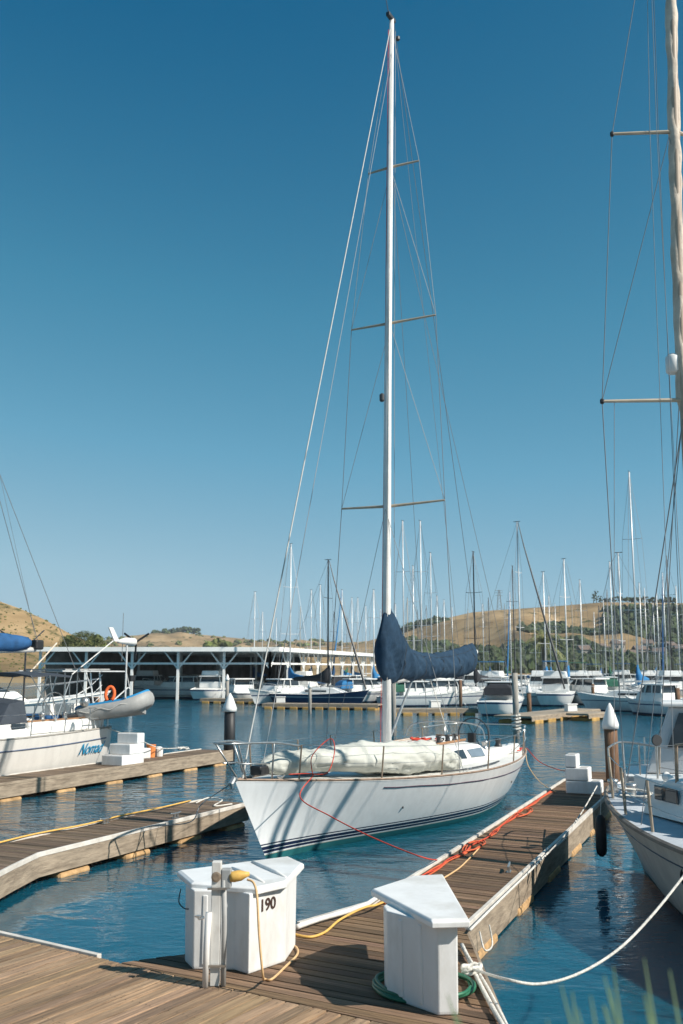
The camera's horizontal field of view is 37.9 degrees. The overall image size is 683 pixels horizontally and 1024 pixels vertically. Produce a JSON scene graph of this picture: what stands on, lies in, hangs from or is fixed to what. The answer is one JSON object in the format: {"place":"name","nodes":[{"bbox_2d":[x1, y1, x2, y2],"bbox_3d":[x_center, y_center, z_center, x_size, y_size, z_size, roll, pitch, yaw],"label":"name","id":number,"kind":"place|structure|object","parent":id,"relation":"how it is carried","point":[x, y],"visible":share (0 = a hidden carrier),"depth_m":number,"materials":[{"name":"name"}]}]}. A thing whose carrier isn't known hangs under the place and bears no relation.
{"place":"outdoors","nodes":[
{"label":"outdoors","id":0,"kind":"place"},
{"bbox_2d":[0,602,83,677],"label":"hill","id":1,"kind":"structure","parent":0,"point":[19,617],"depth_m":310.71,"materials":[{"name":"beige plant"}]},
{"bbox_2d":[99,632,366,649],"bbox_3d":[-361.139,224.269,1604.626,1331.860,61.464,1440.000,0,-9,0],"label":"hill","id":2,"kind":"structure","parent":0,"point":[160,639],"depth_m":1524.90,"materials":[{"name":"beige plant"}]},
{"bbox_2d":[0,604,363,671],"bbox_3d":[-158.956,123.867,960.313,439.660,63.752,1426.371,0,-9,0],"label":"hillside scrub","id":3,"kind":"object","parent":2,"relation":"on","point":[237,641],"visible":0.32,"depth_m":1410.59,"materials":[{"name":"green plant"}]},
{"bbox_2d":[0,675,529,682],"bbox_3d":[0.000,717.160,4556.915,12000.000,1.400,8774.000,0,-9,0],"label":"terrain","id":4,"kind":"structure","parent":0,"point":[15,680],"depth_m":225.66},
{"bbox_2d":[56,631,112,646],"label":"tree","id":5,"kind":"object","parent":4,"relation":"on","point":[92,640],"visible":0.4,"depth_m":232.15,"materials":[{"name":"green plant"}]},
{"bbox_2d":[0,683,682,1023],"bbox_3d":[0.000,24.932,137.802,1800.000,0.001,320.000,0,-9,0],"label":"water","id":6,"kind":"structure","parent":0,"point":[588,907],"depth_m":16.18,"materials":[{"name":"teal liquid"}]},
{"bbox_2d":[0,678,110,715],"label":"motorboat","id":7,"kind":"object","parent":6,"relation":"on","point":[18,696],"visible":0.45,"depth_m":43.46,"materials":[{"name":"paint"}]},
{"bbox_2d":[0,475,148,774],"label":"cruising sailboat","id":8,"kind":"object","parent":6,"relation":"on","point":[57,735],"visible":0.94,"depth_m":29.57,"materials":[{"name":"paint"}]},
{"bbox_2d":[104,685,115,700],"bbox_3d":[-6.911,5.411,29.725,0.351,0.471,0.187,0,-9,0],"label":"lifebuoy","id":9,"kind":"object","parent":8,"relation":"hanging from","point":[106,692],"visible":1,"depth_m":29.69,"materials":[{"name":"orange plastic"}]},
{"bbox_2d":[74,689,153,720],"bbox_3d":[-7.109,6.177,31.622,2.373,0.766,1.624,-10,-10,6],"label":"inflatable dinghy","id":10,"kind":"object","parent":8,"relation":"hanging from","point":[140,703],"visible":0.96,"depth_m":30.96,"materials":[{"name":"grey rubber"}]},
{"bbox_2d":[0,749,232,802],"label":"finger dock","id":11,"kind":"object","parent":6,"relation":"on","point":[14,786],"visible":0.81,"depth_m":28.54,"materials":[{"name":"brown wood"}]},
{"bbox_2d":[102,732,143,765],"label":"boarding steps","id":12,"kind":"structure","parent":11,"relation":"on","point":[127,748],"depth_m":29.78,"materials":[{"name":"plastic"}]},
{"bbox_2d":[0,799,248,898],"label":"finger dock","id":13,"kind":"object","parent":6,"relation":"on","point":[55,854],"visible":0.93,"depth_m":17.32,"materials":[{"name":"brown wood"}]},
{"bbox_2d":[0,800,190,842],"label":"dock line","id":14,"kind":"object","parent":13,"relation":"attached to","point":[90,822],"visible":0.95,"depth_m":18.02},
{"bbox_2d":[124,670,165,694],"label":"motorboat","id":15,"kind":"object","parent":6,"relation":"on","point":[140,675],"visible":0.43,"depth_m":114.36,"materials":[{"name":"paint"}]},
{"bbox_2d":[140,676,198,698],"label":"motorboat","id":16,"kind":"object","parent":6,"relation":"on","point":[186,685],"visible":0.67,"depth_m":109.36,"materials":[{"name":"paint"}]},
{"bbox_2d":[0,931,382,1023],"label":"walkway dock","id":17,"kind":"object","parent":6,"relation":"on","point":[43,982],"visible":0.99,"depth_m":8.72,"materials":[{"name":"brown wood"}]},
{"bbox_2d":[36,647,375,699],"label":"boat shed","id":18,"kind":"object","parent":6,"relation":"on","point":[166,662],"visible":0.74,"depth_m":116.98,"materials":[{"name":"metal"}]},
{"bbox_2d":[190,671,225,699],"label":"motorboat","id":19,"kind":"object","parent":6,"relation":"on","point":[210,687],"visible":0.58,"depth_m":104.56,"materials":[{"name":"paint"}]},
{"bbox_2d":[200,698,254,703],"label":"dock","id":20,"kind":"object","parent":6,"relation":"on","point":[222,700],"visible":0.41,"depth_m":93.58,"materials":[{"name":"brown wood"}]},
{"bbox_2d":[223,693,236,761],"bbox_3d":[-3.965,7.934,35.196,0.497,3.022,0.497,0,-9,0],"label":"piling","id":21,"kind":"object","parent":6,"relation":"in","point":[229,708],"visible":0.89,"depth_m":35.11,"materials":[{"name":"black plastic"}]},
{"bbox_2d":[224,678,254,697],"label":"motorboat","id":22,"kind":"object","parent":6,"relation":"on","point":[238,687],"visible":0.53,"depth_m":96.83,"materials":[{"name":"paint"}]},
{"bbox_2d":[241,591,268,689],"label":"sailboat","id":23,"kind":"object","parent":6,"relation":"on","point":[253,673],"visible":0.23,"depth_m":132.49,"materials":[{"name":"paint"}]},
{"bbox_2d":[248,678,299,705],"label":"motorboat","id":24,"kind":"object","parent":6,"relation":"on","point":[270,686],"visible":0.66,"depth_m":89.41,"materials":[{"name":"paint"}]},
{"bbox_2d":[275,543,313,691],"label":"sailboat","id":25,"kind":"object","parent":6,"relation":"on","point":[291,674],"visible":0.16,"depth_m":101.02,"materials":[{"name":"paint"}]},
{"bbox_2d":[293,671,320,687],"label":"motorboat","id":26,"kind":"object","parent":6,"relation":"on","point":[307,673],"visible":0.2,"depth_m":116.58,"materials":[{"name":"paint"}]},
{"bbox_2d":[295,589,319,672],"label":"sailboat","id":27,"kind":"object","parent":6,"relation":"on","point":[311,617],"visible":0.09,"depth_m":142.11,"materials":[{"name":"paint"}]},
{"bbox_2d":[308,682,311,714],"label":"piling","id":28,"kind":"object","parent":6,"relation":"in","point":[309,698],"visible":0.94,"depth_m":71.71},
{"bbox_2d":[305,584,326,672],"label":"sailboat","id":29,"kind":"object","parent":6,"relation":"on","point":[320,589],"visible":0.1,"depth_m":133.47,"materials":[{"name":"paint"}]},
{"bbox_2d":[269,559,368,702],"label":"sailboat","id":30,"kind":"object","parent":6,"relation":"on","point":[320,694],"visible":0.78,"depth_m":86.47,"materials":[{"name":"paint"}]},
{"bbox_2d":[262,703,381,709],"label":"dock","id":31,"kind":"object","parent":6,"relation":"on","point":[337,706],"visible":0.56,"depth_m":79.84,"materials":[{"name":"brown wood"}]},
{"bbox_2d":[332,589,354,674],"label":"sailboat","id":32,"kind":"object","parent":6,"relation":"on","point":[345,673],"visible":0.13,"depth_m":141.15,"materials":[{"name":"paint"}]},
{"bbox_2d":[335,678,381,702],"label":"motorboat","id":33,"kind":"object","parent":6,"relation":"on","point":[373,686],"visible":0.5,"depth_m":95.50,"materials":[{"name":"paint"}]},
{"bbox_2d":[213,0,526,858],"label":"sailing yacht","id":34,"kind":"object","parent":6,"relation":"on","point":[285,818],"visible":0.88,"depth_m":21.14,"materials":[{"name":"paint"}]},
{"bbox_2d":[289,738,334,775],"bbox_3d":[-0.456,4.288,17.358,0.362,0.611,0.999,-7,-11,39],"label":"bow line","id":35,"kind":"object","parent":34,"relation":"hanging from","point":[312,773],"visible":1,"depth_m":17.43,"materials":[{"name":"fabric"}]},
{"bbox_2d":[261,739,462,775],"bbox_3d":[0.716,4.816,19.374,0.947,0.799,6.000,-8,-12,41],"label":"folded sail","id":36,"kind":"object","parent":34,"relation":"on","point":[286,762],"visible":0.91,"depth_m":18.77,"materials":[{"name":"white fabric"}]},
{"bbox_2d":[299,776,436,860],"bbox_3d":[0.143,4.749,15.288,1.373,0.968,3.850,7,-11,-37],"label":"mooring line","id":37,"kind":"object","parent":34,"relation":"hanging from","point":[358,830],"visible":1,"depth_m":14.37,"materials":[{"name":"red fabric"}]},
{"bbox_2d":[467,747,484,756],"bbox_3d":[3.146,5.623,23.255,0.137,0.193,0.804,-5,-10,31],"label":"window","id":38,"kind":"structure","parent":34,"relation":"in","point":[474,752],"depth_m":23.26,"materials":[{"name":"blue glass"}]},
{"bbox_2d":[121,771,623,1023],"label":"finger dock","id":39,"kind":"object","parent":6,"relation":"on","point":[337,967],"visible":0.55,"depth_m":11.23,"materials":[{"name":"brown wood"}]},
{"bbox_2d":[195,860,249,987],"bbox_3d":[-1.094,3.765,9.123,0.493,1.080,0.134,1,-9,-5],"label":"power post","id":40,"kind":"object","parent":39,"relation":"on","point":[223,879],"visible":1,"depth_m":9.08,"materials":[{"name":"silver metal"}]},
{"bbox_2d":[247,879,298,980],"bbox_3d":[-0.638,3.919,9.611,0.233,0.935,1.559,-2,-9,12],"label":"extension cord","id":41,"kind":"object","parent":40,"relation":"attached to","point":[260,948],"visible":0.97,"depth_m":9.01,"materials":[{"name":"yellow rubber"}]},
{"bbox_2d":[177,856,303,973],"bbox_3d":[-0.872,4.053,10.104,1.568,0.814,1.201,6,-11,-35],"label":"dock box","id":42,"kind":"object","parent":39,"relation":"on","point":[274,879],"visible":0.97,"depth_m":9.62,"materials":[{"name":"plastic"}]},
{"bbox_2d":[296,897,378,929],"bbox_3d":[0.182,4.673,11.841,0.241,0.088,2.329,-5,-10,30],"label":"bumper cover","id":43,"kind":"object","parent":39,"relation":"on","point":[371,901],"visible":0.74,"depth_m":11.36,"materials":[{"name":"white plastic"}]},
{"bbox_2d":[295,901,384,937],"bbox_3d":[0.122,4.611,11.435,0.264,0.119,1.965,-6,-11,34],"label":"extension cord","id":44,"kind":"object","parent":39,"relation":"on","point":[335,922],"visible":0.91,"depth_m":11.11,"materials":[{"name":"yellow rubber"}]},
{"bbox_2d":[371,874,469,1014],"bbox_3d":[0.675,3.915,9.126,0.787,0.783,1.901,0,-9,0],"label":"dock box","id":45,"kind":"object","parent":39,"relation":"on","point":[425,917],"visible":0.98,"depth_m":8.53,"materials":[{"name":"plastic"}]},
{"bbox_2d":[372,971,475,1002],"bbox_3d":[0.741,4.247,8.976,0.937,0.075,0.924,0,-9,0],"label":"garden hose","id":46,"kind":"object","parent":39,"relation":"on","point":[379,988],"visible":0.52,"depth_m":8.76,"materials":[{"name":"green rubber"}]},
{"bbox_2d":[384,791,552,903],"bbox_3d":[2.747,5.624,17.617,0.145,0.025,11.969,-3,-10,21],"label":"dock hose","id":47,"kind":"object","parent":39,"relation":"on","point":[434,871],"visible":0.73,"depth_m":15.45,"materials":[{"name":"red rubber"}]},
{"bbox_2d":[461,962,482,975],"bbox_3d":[1.217,4.258,9.275,0.228,0.093,0.156,4,-10,-22],"label":"rope knot","id":48,"kind":"object","parent":39,"relation":"on","point":[466,969],"visible":0.92,"depth_m":9.22,"materials":[{"name":"white fabric"}]},
{"bbox_2d":[473,875,682,985],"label":"mooring line","id":49,"kind":"object","parent":48,"relation":"attached to","point":[632,936],"visible":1,"depth_m":8.75,"materials":[{"name":"white fabric"}]},
{"bbox_2d":[462,839,485,851],"bbox_3d":[2.117,5.343,15.945,0.262,0.051,1.158,-3,-10,21],"label":"hose coil","id":50,"kind":"object","parent":39,"relation":"on","point":[474,849],"visible":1,"depth_m":15.90,"materials":[{"name":"rubber"}]},
{"bbox_2d":[460,943,504,1023],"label":"dock line","id":51,"kind":"object","parent":39,"relation":"on","point":[488,1000],"visible":0.81,"depth_m":8.59,"materials":[{"name":"white fabric"}]},
{"bbox_2d":[463,949,507,1023],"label":"dock line","id":52,"kind":"object","parent":39,"relation":"on","point":[481,977],"visible":0.8,"depth_m":8.72,"materials":[{"name":"white fabric"}]},
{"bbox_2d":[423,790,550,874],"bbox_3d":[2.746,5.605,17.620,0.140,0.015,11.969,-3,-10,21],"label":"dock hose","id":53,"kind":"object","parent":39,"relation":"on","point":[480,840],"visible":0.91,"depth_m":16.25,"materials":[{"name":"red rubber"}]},
{"bbox_2d":[469,837,566,930],"bbox_3d":[2.455,4.891,13.439,0.149,0.128,5.794,-4,-10,22],"label":"dock line","id":54,"kind":"object","parent":39,"relation":"on","point":[473,926],"visible":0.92,"depth_m":12.62,"materials":[{"name":"white fabric"}]},
{"bbox_2d":[565,753,603,794],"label":"boarding steps","id":55,"kind":"structure","parent":39,"relation":"on","point":[579,780],"depth_m":22.84,"materials":[{"name":"plastic"}]},
{"bbox_2d":[365,589,380,684],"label":"sailboat","id":56,"kind":"object","parent":6,"relation":"on","point":[375,675],"visible":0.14,"depth_m":111.00,"materials":[{"name":"paint"}]},
{"bbox_2d":[391,684,395,735],"bbox_3d":[2.558,9.570,49.111,0.265,4.098,0.259,0,-9,0],"label":"piling","id":57,"kind":"object","parent":6,"relation":"in","point":[392,704],"visible":0.27,"depth_m":49.01,"materials":[{"name":"white metal"}]},
{"bbox_2d":[393,520,421,694],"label":"sailboat","id":58,"kind":"object","parent":6,"relation":"on","point":[402,526],"visible":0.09,"depth_m":98.21,"materials":[{"name":"paint"}]},
{"bbox_2d":[405,565,422,650],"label":"sailboat","id":59,"kind":"object","parent":6,"relation":"on","point":[413,609],"visible":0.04,"depth_m":118.73,"materials":[{"name":"paint"}]},
{"bbox_2d":[376,681,456,706],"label":"motorboat","id":60,"kind":"object","parent":6,"relation":"on","point":[418,690],"visible":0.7,"depth_m":85.72,"materials":[{"name":"paint"}]},
{"bbox_2d":[406,520,432,680],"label":"sailboat","id":61,"kind":"object","parent":6,"relation":"on","point":[421,625],"visible":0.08,"depth_m":102.05,"materials":[{"name":"paint"}]},
{"bbox_2d":[416,552,442,652],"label":"sailboat","id":62,"kind":"object","parent":6,"relation":"on","point":[431,601],"visible":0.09,"depth_m":114.14,"materials":[{"name":"paint"}]},
{"bbox_2d":[396,708,477,715],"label":"dock","id":63,"kind":"object","parent":6,"relation":"on","point":[437,712],"visible":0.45,"depth_m":69.97,"materials":[{"name":"brown wood"}]},
{"bbox_2d":[425,678,483,705],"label":"motorboat","id":64,"kind":"object","parent":6,"relation":"on","point":[470,698],"visible":0.38,"depth_m":87.85,"materials":[{"name":"paint"}]},
{"bbox_2d":[462,551,491,705],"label":"sailboat","id":65,"kind":"object","parent":6,"relation":"on","point":[477,676],"visible":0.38,"depth_m":91.27,"materials":[{"name":"paint"}]},
{"bbox_2d":[478,661,508,686],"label":"motorboat","id":66,"kind":"object","parent":6,"relation":"on","point":[497,674],"visible":0.28,"depth_m":96.78,"materials":[{"name":"paint"}]},
{"bbox_2d":[477,681,523,715],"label":"motorboat","id":67,"kind":"object","parent":6,"relation":"on","point":[498,699],"visible":0.66,"depth_m":70.11,"materials":[{"name":"paint"}]},
{"bbox_2d":[504,592,519,680],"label":"sailboat","id":68,"kind":"object","parent":6,"relation":"on","point":[508,648],"visible":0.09,"depth_m":145.03,"materials":[{"name":"paint"}]},
{"bbox_2d":[512,673,519,738],"bbox_3d":[8.243,9.473,47.101,0.304,3.666,0.298,0,-9,0],"label":"piling","id":69,"kind":"object","parent":6,"relation":"in","point":[515,687],"visible":0.77,"depth_m":47.08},
{"bbox_2d":[466,521,567,705],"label":"sailboat","id":70,"kind":"object","parent":6,"relation":"on","point":[534,700],"visible":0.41,"depth_m":88.54,"materials":[{"name":"paint"}]},
{"bbox_2d":[505,565,528,686],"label":"sailboat","id":71,"kind":"object","parent":6,"relation":"on","point":[510,601],"visible":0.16,"depth_m":118.43,"materials":[{"name":"paint"}]},
{"bbox_2d":[526,684,531,711],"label":"piling","id":72,"kind":"object","parent":6,"relation":"in","point":[529,692],"visible":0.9,"depth_m":66.74,"materials":[{"name":"brown wood"}]},
{"bbox_2d":[525,671,543,688],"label":"motorboat","id":73,"kind":"object","parent":6,"relation":"on","point":[538,678],"visible":0.3,"depth_m":108.47,"materials":[{"name":"paint"}]},
{"bbox_2d":[522,571,564,686],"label":"sailboat","id":74,"kind":"object","parent":6,"relation":"on","point":[546,667],"visible":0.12,"depth_m":110.38,"materials":[{"name":"paint"}]},
{"bbox_2d":[494,708,600,723],"bbox_3d":[13.766,13.393,65.191,2.520,0.600,12.964,-6,-10,32],"label":"dock","id":75,"kind":"object","parent":6,"relation":"on","point":[538,717],"visible":0.61,"depth_m":61.78,"materials":[{"name":"brown wood"}]},
{"bbox_2d":[536,661,575,706],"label":"motorboat","id":76,"kind":"object","parent":6,"relation":"on","point":[552,699],"visible":0.83,"depth_m":88.33,"materials":[{"name":"paint"}]},
{"bbox_2d":[527,558,592,689],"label":"sailboat","id":77,"kind":"object","parent":6,"relation":"on","point":[567,669],"visible":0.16,"depth_m":101.67,"materials":[{"name":"paint"}]},
{"bbox_2d":[568,662,588,682],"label":"motorboat","id":78,"kind":"object","parent":6,"relation":"on","point":[579,673],"visible":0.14,"depth_m":114.42,"materials":[{"name":"paint"}]},
{"bbox_2d":[574,579,592,673],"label":"sailboat","id":79,"kind":"object","parent":6,"relation":"on","point":[581,625],"visible":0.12,"depth_m":126.02,"materials":[{"name":"paint"}]},
{"bbox_2d":[566,711,604,720],"bbox_3d":[16.056,13.243,64.234,1.620,0.600,3.665,-7,-11,38],"label":"dock","id":80,"kind":"object","parent":6,"relation":"on","point":[593,715],"visible":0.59,"depth_m":63.15,"materials":[{"name":"brown wood"}]},
{"bbox_2d":[569,678,609,704],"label":"motorboat","id":81,"kind":"object","parent":6,"relation":"on","point":[575,683],"visible":0.36,"depth_m":89.67,"materials":[{"name":"paint"}]},
{"bbox_2d":[593,677,620,691],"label":"motorboat","id":82,"kind":"object","parent":6,"relation":"on","point":[612,682],"visible":0.28,"depth_m":100.61,"materials":[{"name":"paint"}]},
{"bbox_2d":[602,589,616,675],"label":"sailboat","id":83,"kind":"object","parent":6,"relation":"on","point":[610,671],"visible":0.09,"depth_m":154.60,"materials":[{"name":"paint"}]},
{"bbox_2d":[602,703,619,781],"bbox_3d":[6.876,6.390,25.316,0.424,3.014,0.424,0,-9,0],"label":"piling","id":84,"kind":"object","parent":6,"relation":"in","point":[610,725],"visible":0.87,"depth_m":25.27,"materials":[{"name":"brown wood"}]},
{"bbox_2d":[603,561,626,689],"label":"sailboat","id":85,"kind":"object","parent":6,"relation":"on","point":[612,639],"visible":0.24,"depth_m":113.92,"materials":[{"name":"paint"}]},
{"bbox_2d":[610,663,633,689],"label":"motorboat","id":86,"kind":"object","parent":6,"relation":"on","point":[625,674],"visible":0.29,"depth_m":135.85,"materials":[{"name":"paint"}]},
{"bbox_2d":[576,552,682,711],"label":"sailboat","id":87,"kind":"object","parent":6,"relation":"on","point":[594,701],"visible":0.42,"depth_m":76.95,"materials":[{"name":"paint"}]},
{"bbox_2d":[621,471,656,689],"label":"sailboat","id":88,"kind":"object","parent":6,"relation":"on","point":[639,675],"visible":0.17,"depth_m":81.69,"materials":[{"name":"paint"}]},
{"bbox_2d":[630,582,651,686],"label":"sailboat","id":89,"kind":"object","parent":6,"relation":"on","point":[641,630],"visible":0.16,"depth_m":130.25,"materials":[{"name":"paint"}]},
{"bbox_2d":[600,0,682,916],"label":"ketch","id":90,"kind":"object","parent":6,"relation":"on","point":[646,810],"visible":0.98,"depth_m":15.42,"materials":[{"name":"paint"}]},
{"bbox_2d":[548,786,596,852],"bbox_3d":[3.923,5.010,16.319,0.246,0.770,2.552,-5,-10,31],"label":"mooring line","id":91,"kind":"object","parent":90,"relation":"attached to","point":[553,847],"visible":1,"depth_m":15.70,"materials":[{"name":"white fabric"}]},
{"bbox_2d":[595,787,606,856],"bbox_3d":[4.265,5.099,16.393,0.180,1.101,0.176,0,-9,0],"label":"fender","id":92,"kind":"object","parent":90,"relation":"hanging from","point":[601,835],"visible":1,"depth_m":16.29,"materials":[{"name":"black plastic"}]},
{"bbox_2d":[631,662,656,688],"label":"motorboat","id":93,"kind":"object","parent":6,"relation":"on","point":[649,675],"visible":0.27,"depth_m":116.35,"materials":[{"name":"paint"}]},
{"bbox_2d":[625,684,680,715],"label":"motorboat","id":94,"kind":"object","parent":6,"relation":"on","point":[646,701],"visible":0.66,"depth_m":70.11,"materials":[{"name":"paint"}]},
{"bbox_2d":[626,700,682,781],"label":"pilothouse boat","id":95,"kind":"object","parent":6,"relation":"on","point":[675,713],"visible":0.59,"depth_m":20.13,"materials":[{"name":"white paint"}]},
{"bbox_2d":[651,595,668,669],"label":"sailboat","id":96,"kind":"object","parent":6,"relation":"on","point":[657,616],"visible":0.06,"depth_m":141.90,"materials":[{"name":"paint"}]},
{"bbox_2d":[657,573,676,670],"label":"sailboat","id":97,"kind":"object","parent":6,"relation":"on","point":[662,578],"visible":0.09,"depth_m":121.27,"materials":[{"name":"paint"}]},
{"bbox_2d":[653,671,682,695],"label":"motorboat","id":98,"kind":"object","parent":6,"relation":"on","point":[676,677],"visible":0.34,"depth_m":106.50,"materials":[{"name":"paint"}]},
{"bbox_2d":[659,555,682,683],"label":"sailboat","id":99,"kind":"object","parent":6,"relation":"on","point":[671,646],"visible":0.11,"depth_m":112.18,"materials":[{"name":"paint"}]},
{"bbox_2d":[671,585,682,670],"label":"sailboat","id":100,"kind":"object","parent":6,"relation":"on","point":[677,619],"visible":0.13,"depth_m":135.10,"materials":[{"name":"paint"}]},
{"bbox_2d":[0,0,682,642],"label":"sky","id":101,"kind":"structure","parent":0,"point":[179,179],"materials":[{"name":"blue"}]},
{"bbox_2d":[301,602,682,674],"bbox_3d":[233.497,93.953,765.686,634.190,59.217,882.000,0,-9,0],"label":"hill","id":102,"kind":"structure","parent":0,"point":[526,618],"depth_m":668.60,"materials":[{"name":"brown plant"}]},
{"bbox_2d":[202,638,235,646],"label":"tree","id":103,"kind":"object","parent":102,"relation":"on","point":[217,642],"visible":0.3,"depth_m":631.96,"materials":[{"name":"green plant"}]},
{"bbox_2d":[401,602,682,673],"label":"hillside woods","id":104,"kind":"object","parent":102,"relation":"on","point":[527,664],"visible":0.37,"depth_m":474.89,"materials":[{"name":"green plant"}]},
{"bbox_2d":[519,629,565,670],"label":"palm tree","id":105,"kind":"object","parent":102,"relation":"on","point":[539,637],"visible":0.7,"depth_m":197.76,"materials":[{"name":"green plant"}]},
{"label":"ground","id":106,"kind":"structure","parent":0,"visible":0},
{"bbox_2d":[447,958,679,1023],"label":"spiky plant","id":107,"kind":"object","parent":106,"relation":"on","point":[650,1020],"visible":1,"depth_m":1.70,"materials":[{"name":"green plant"}]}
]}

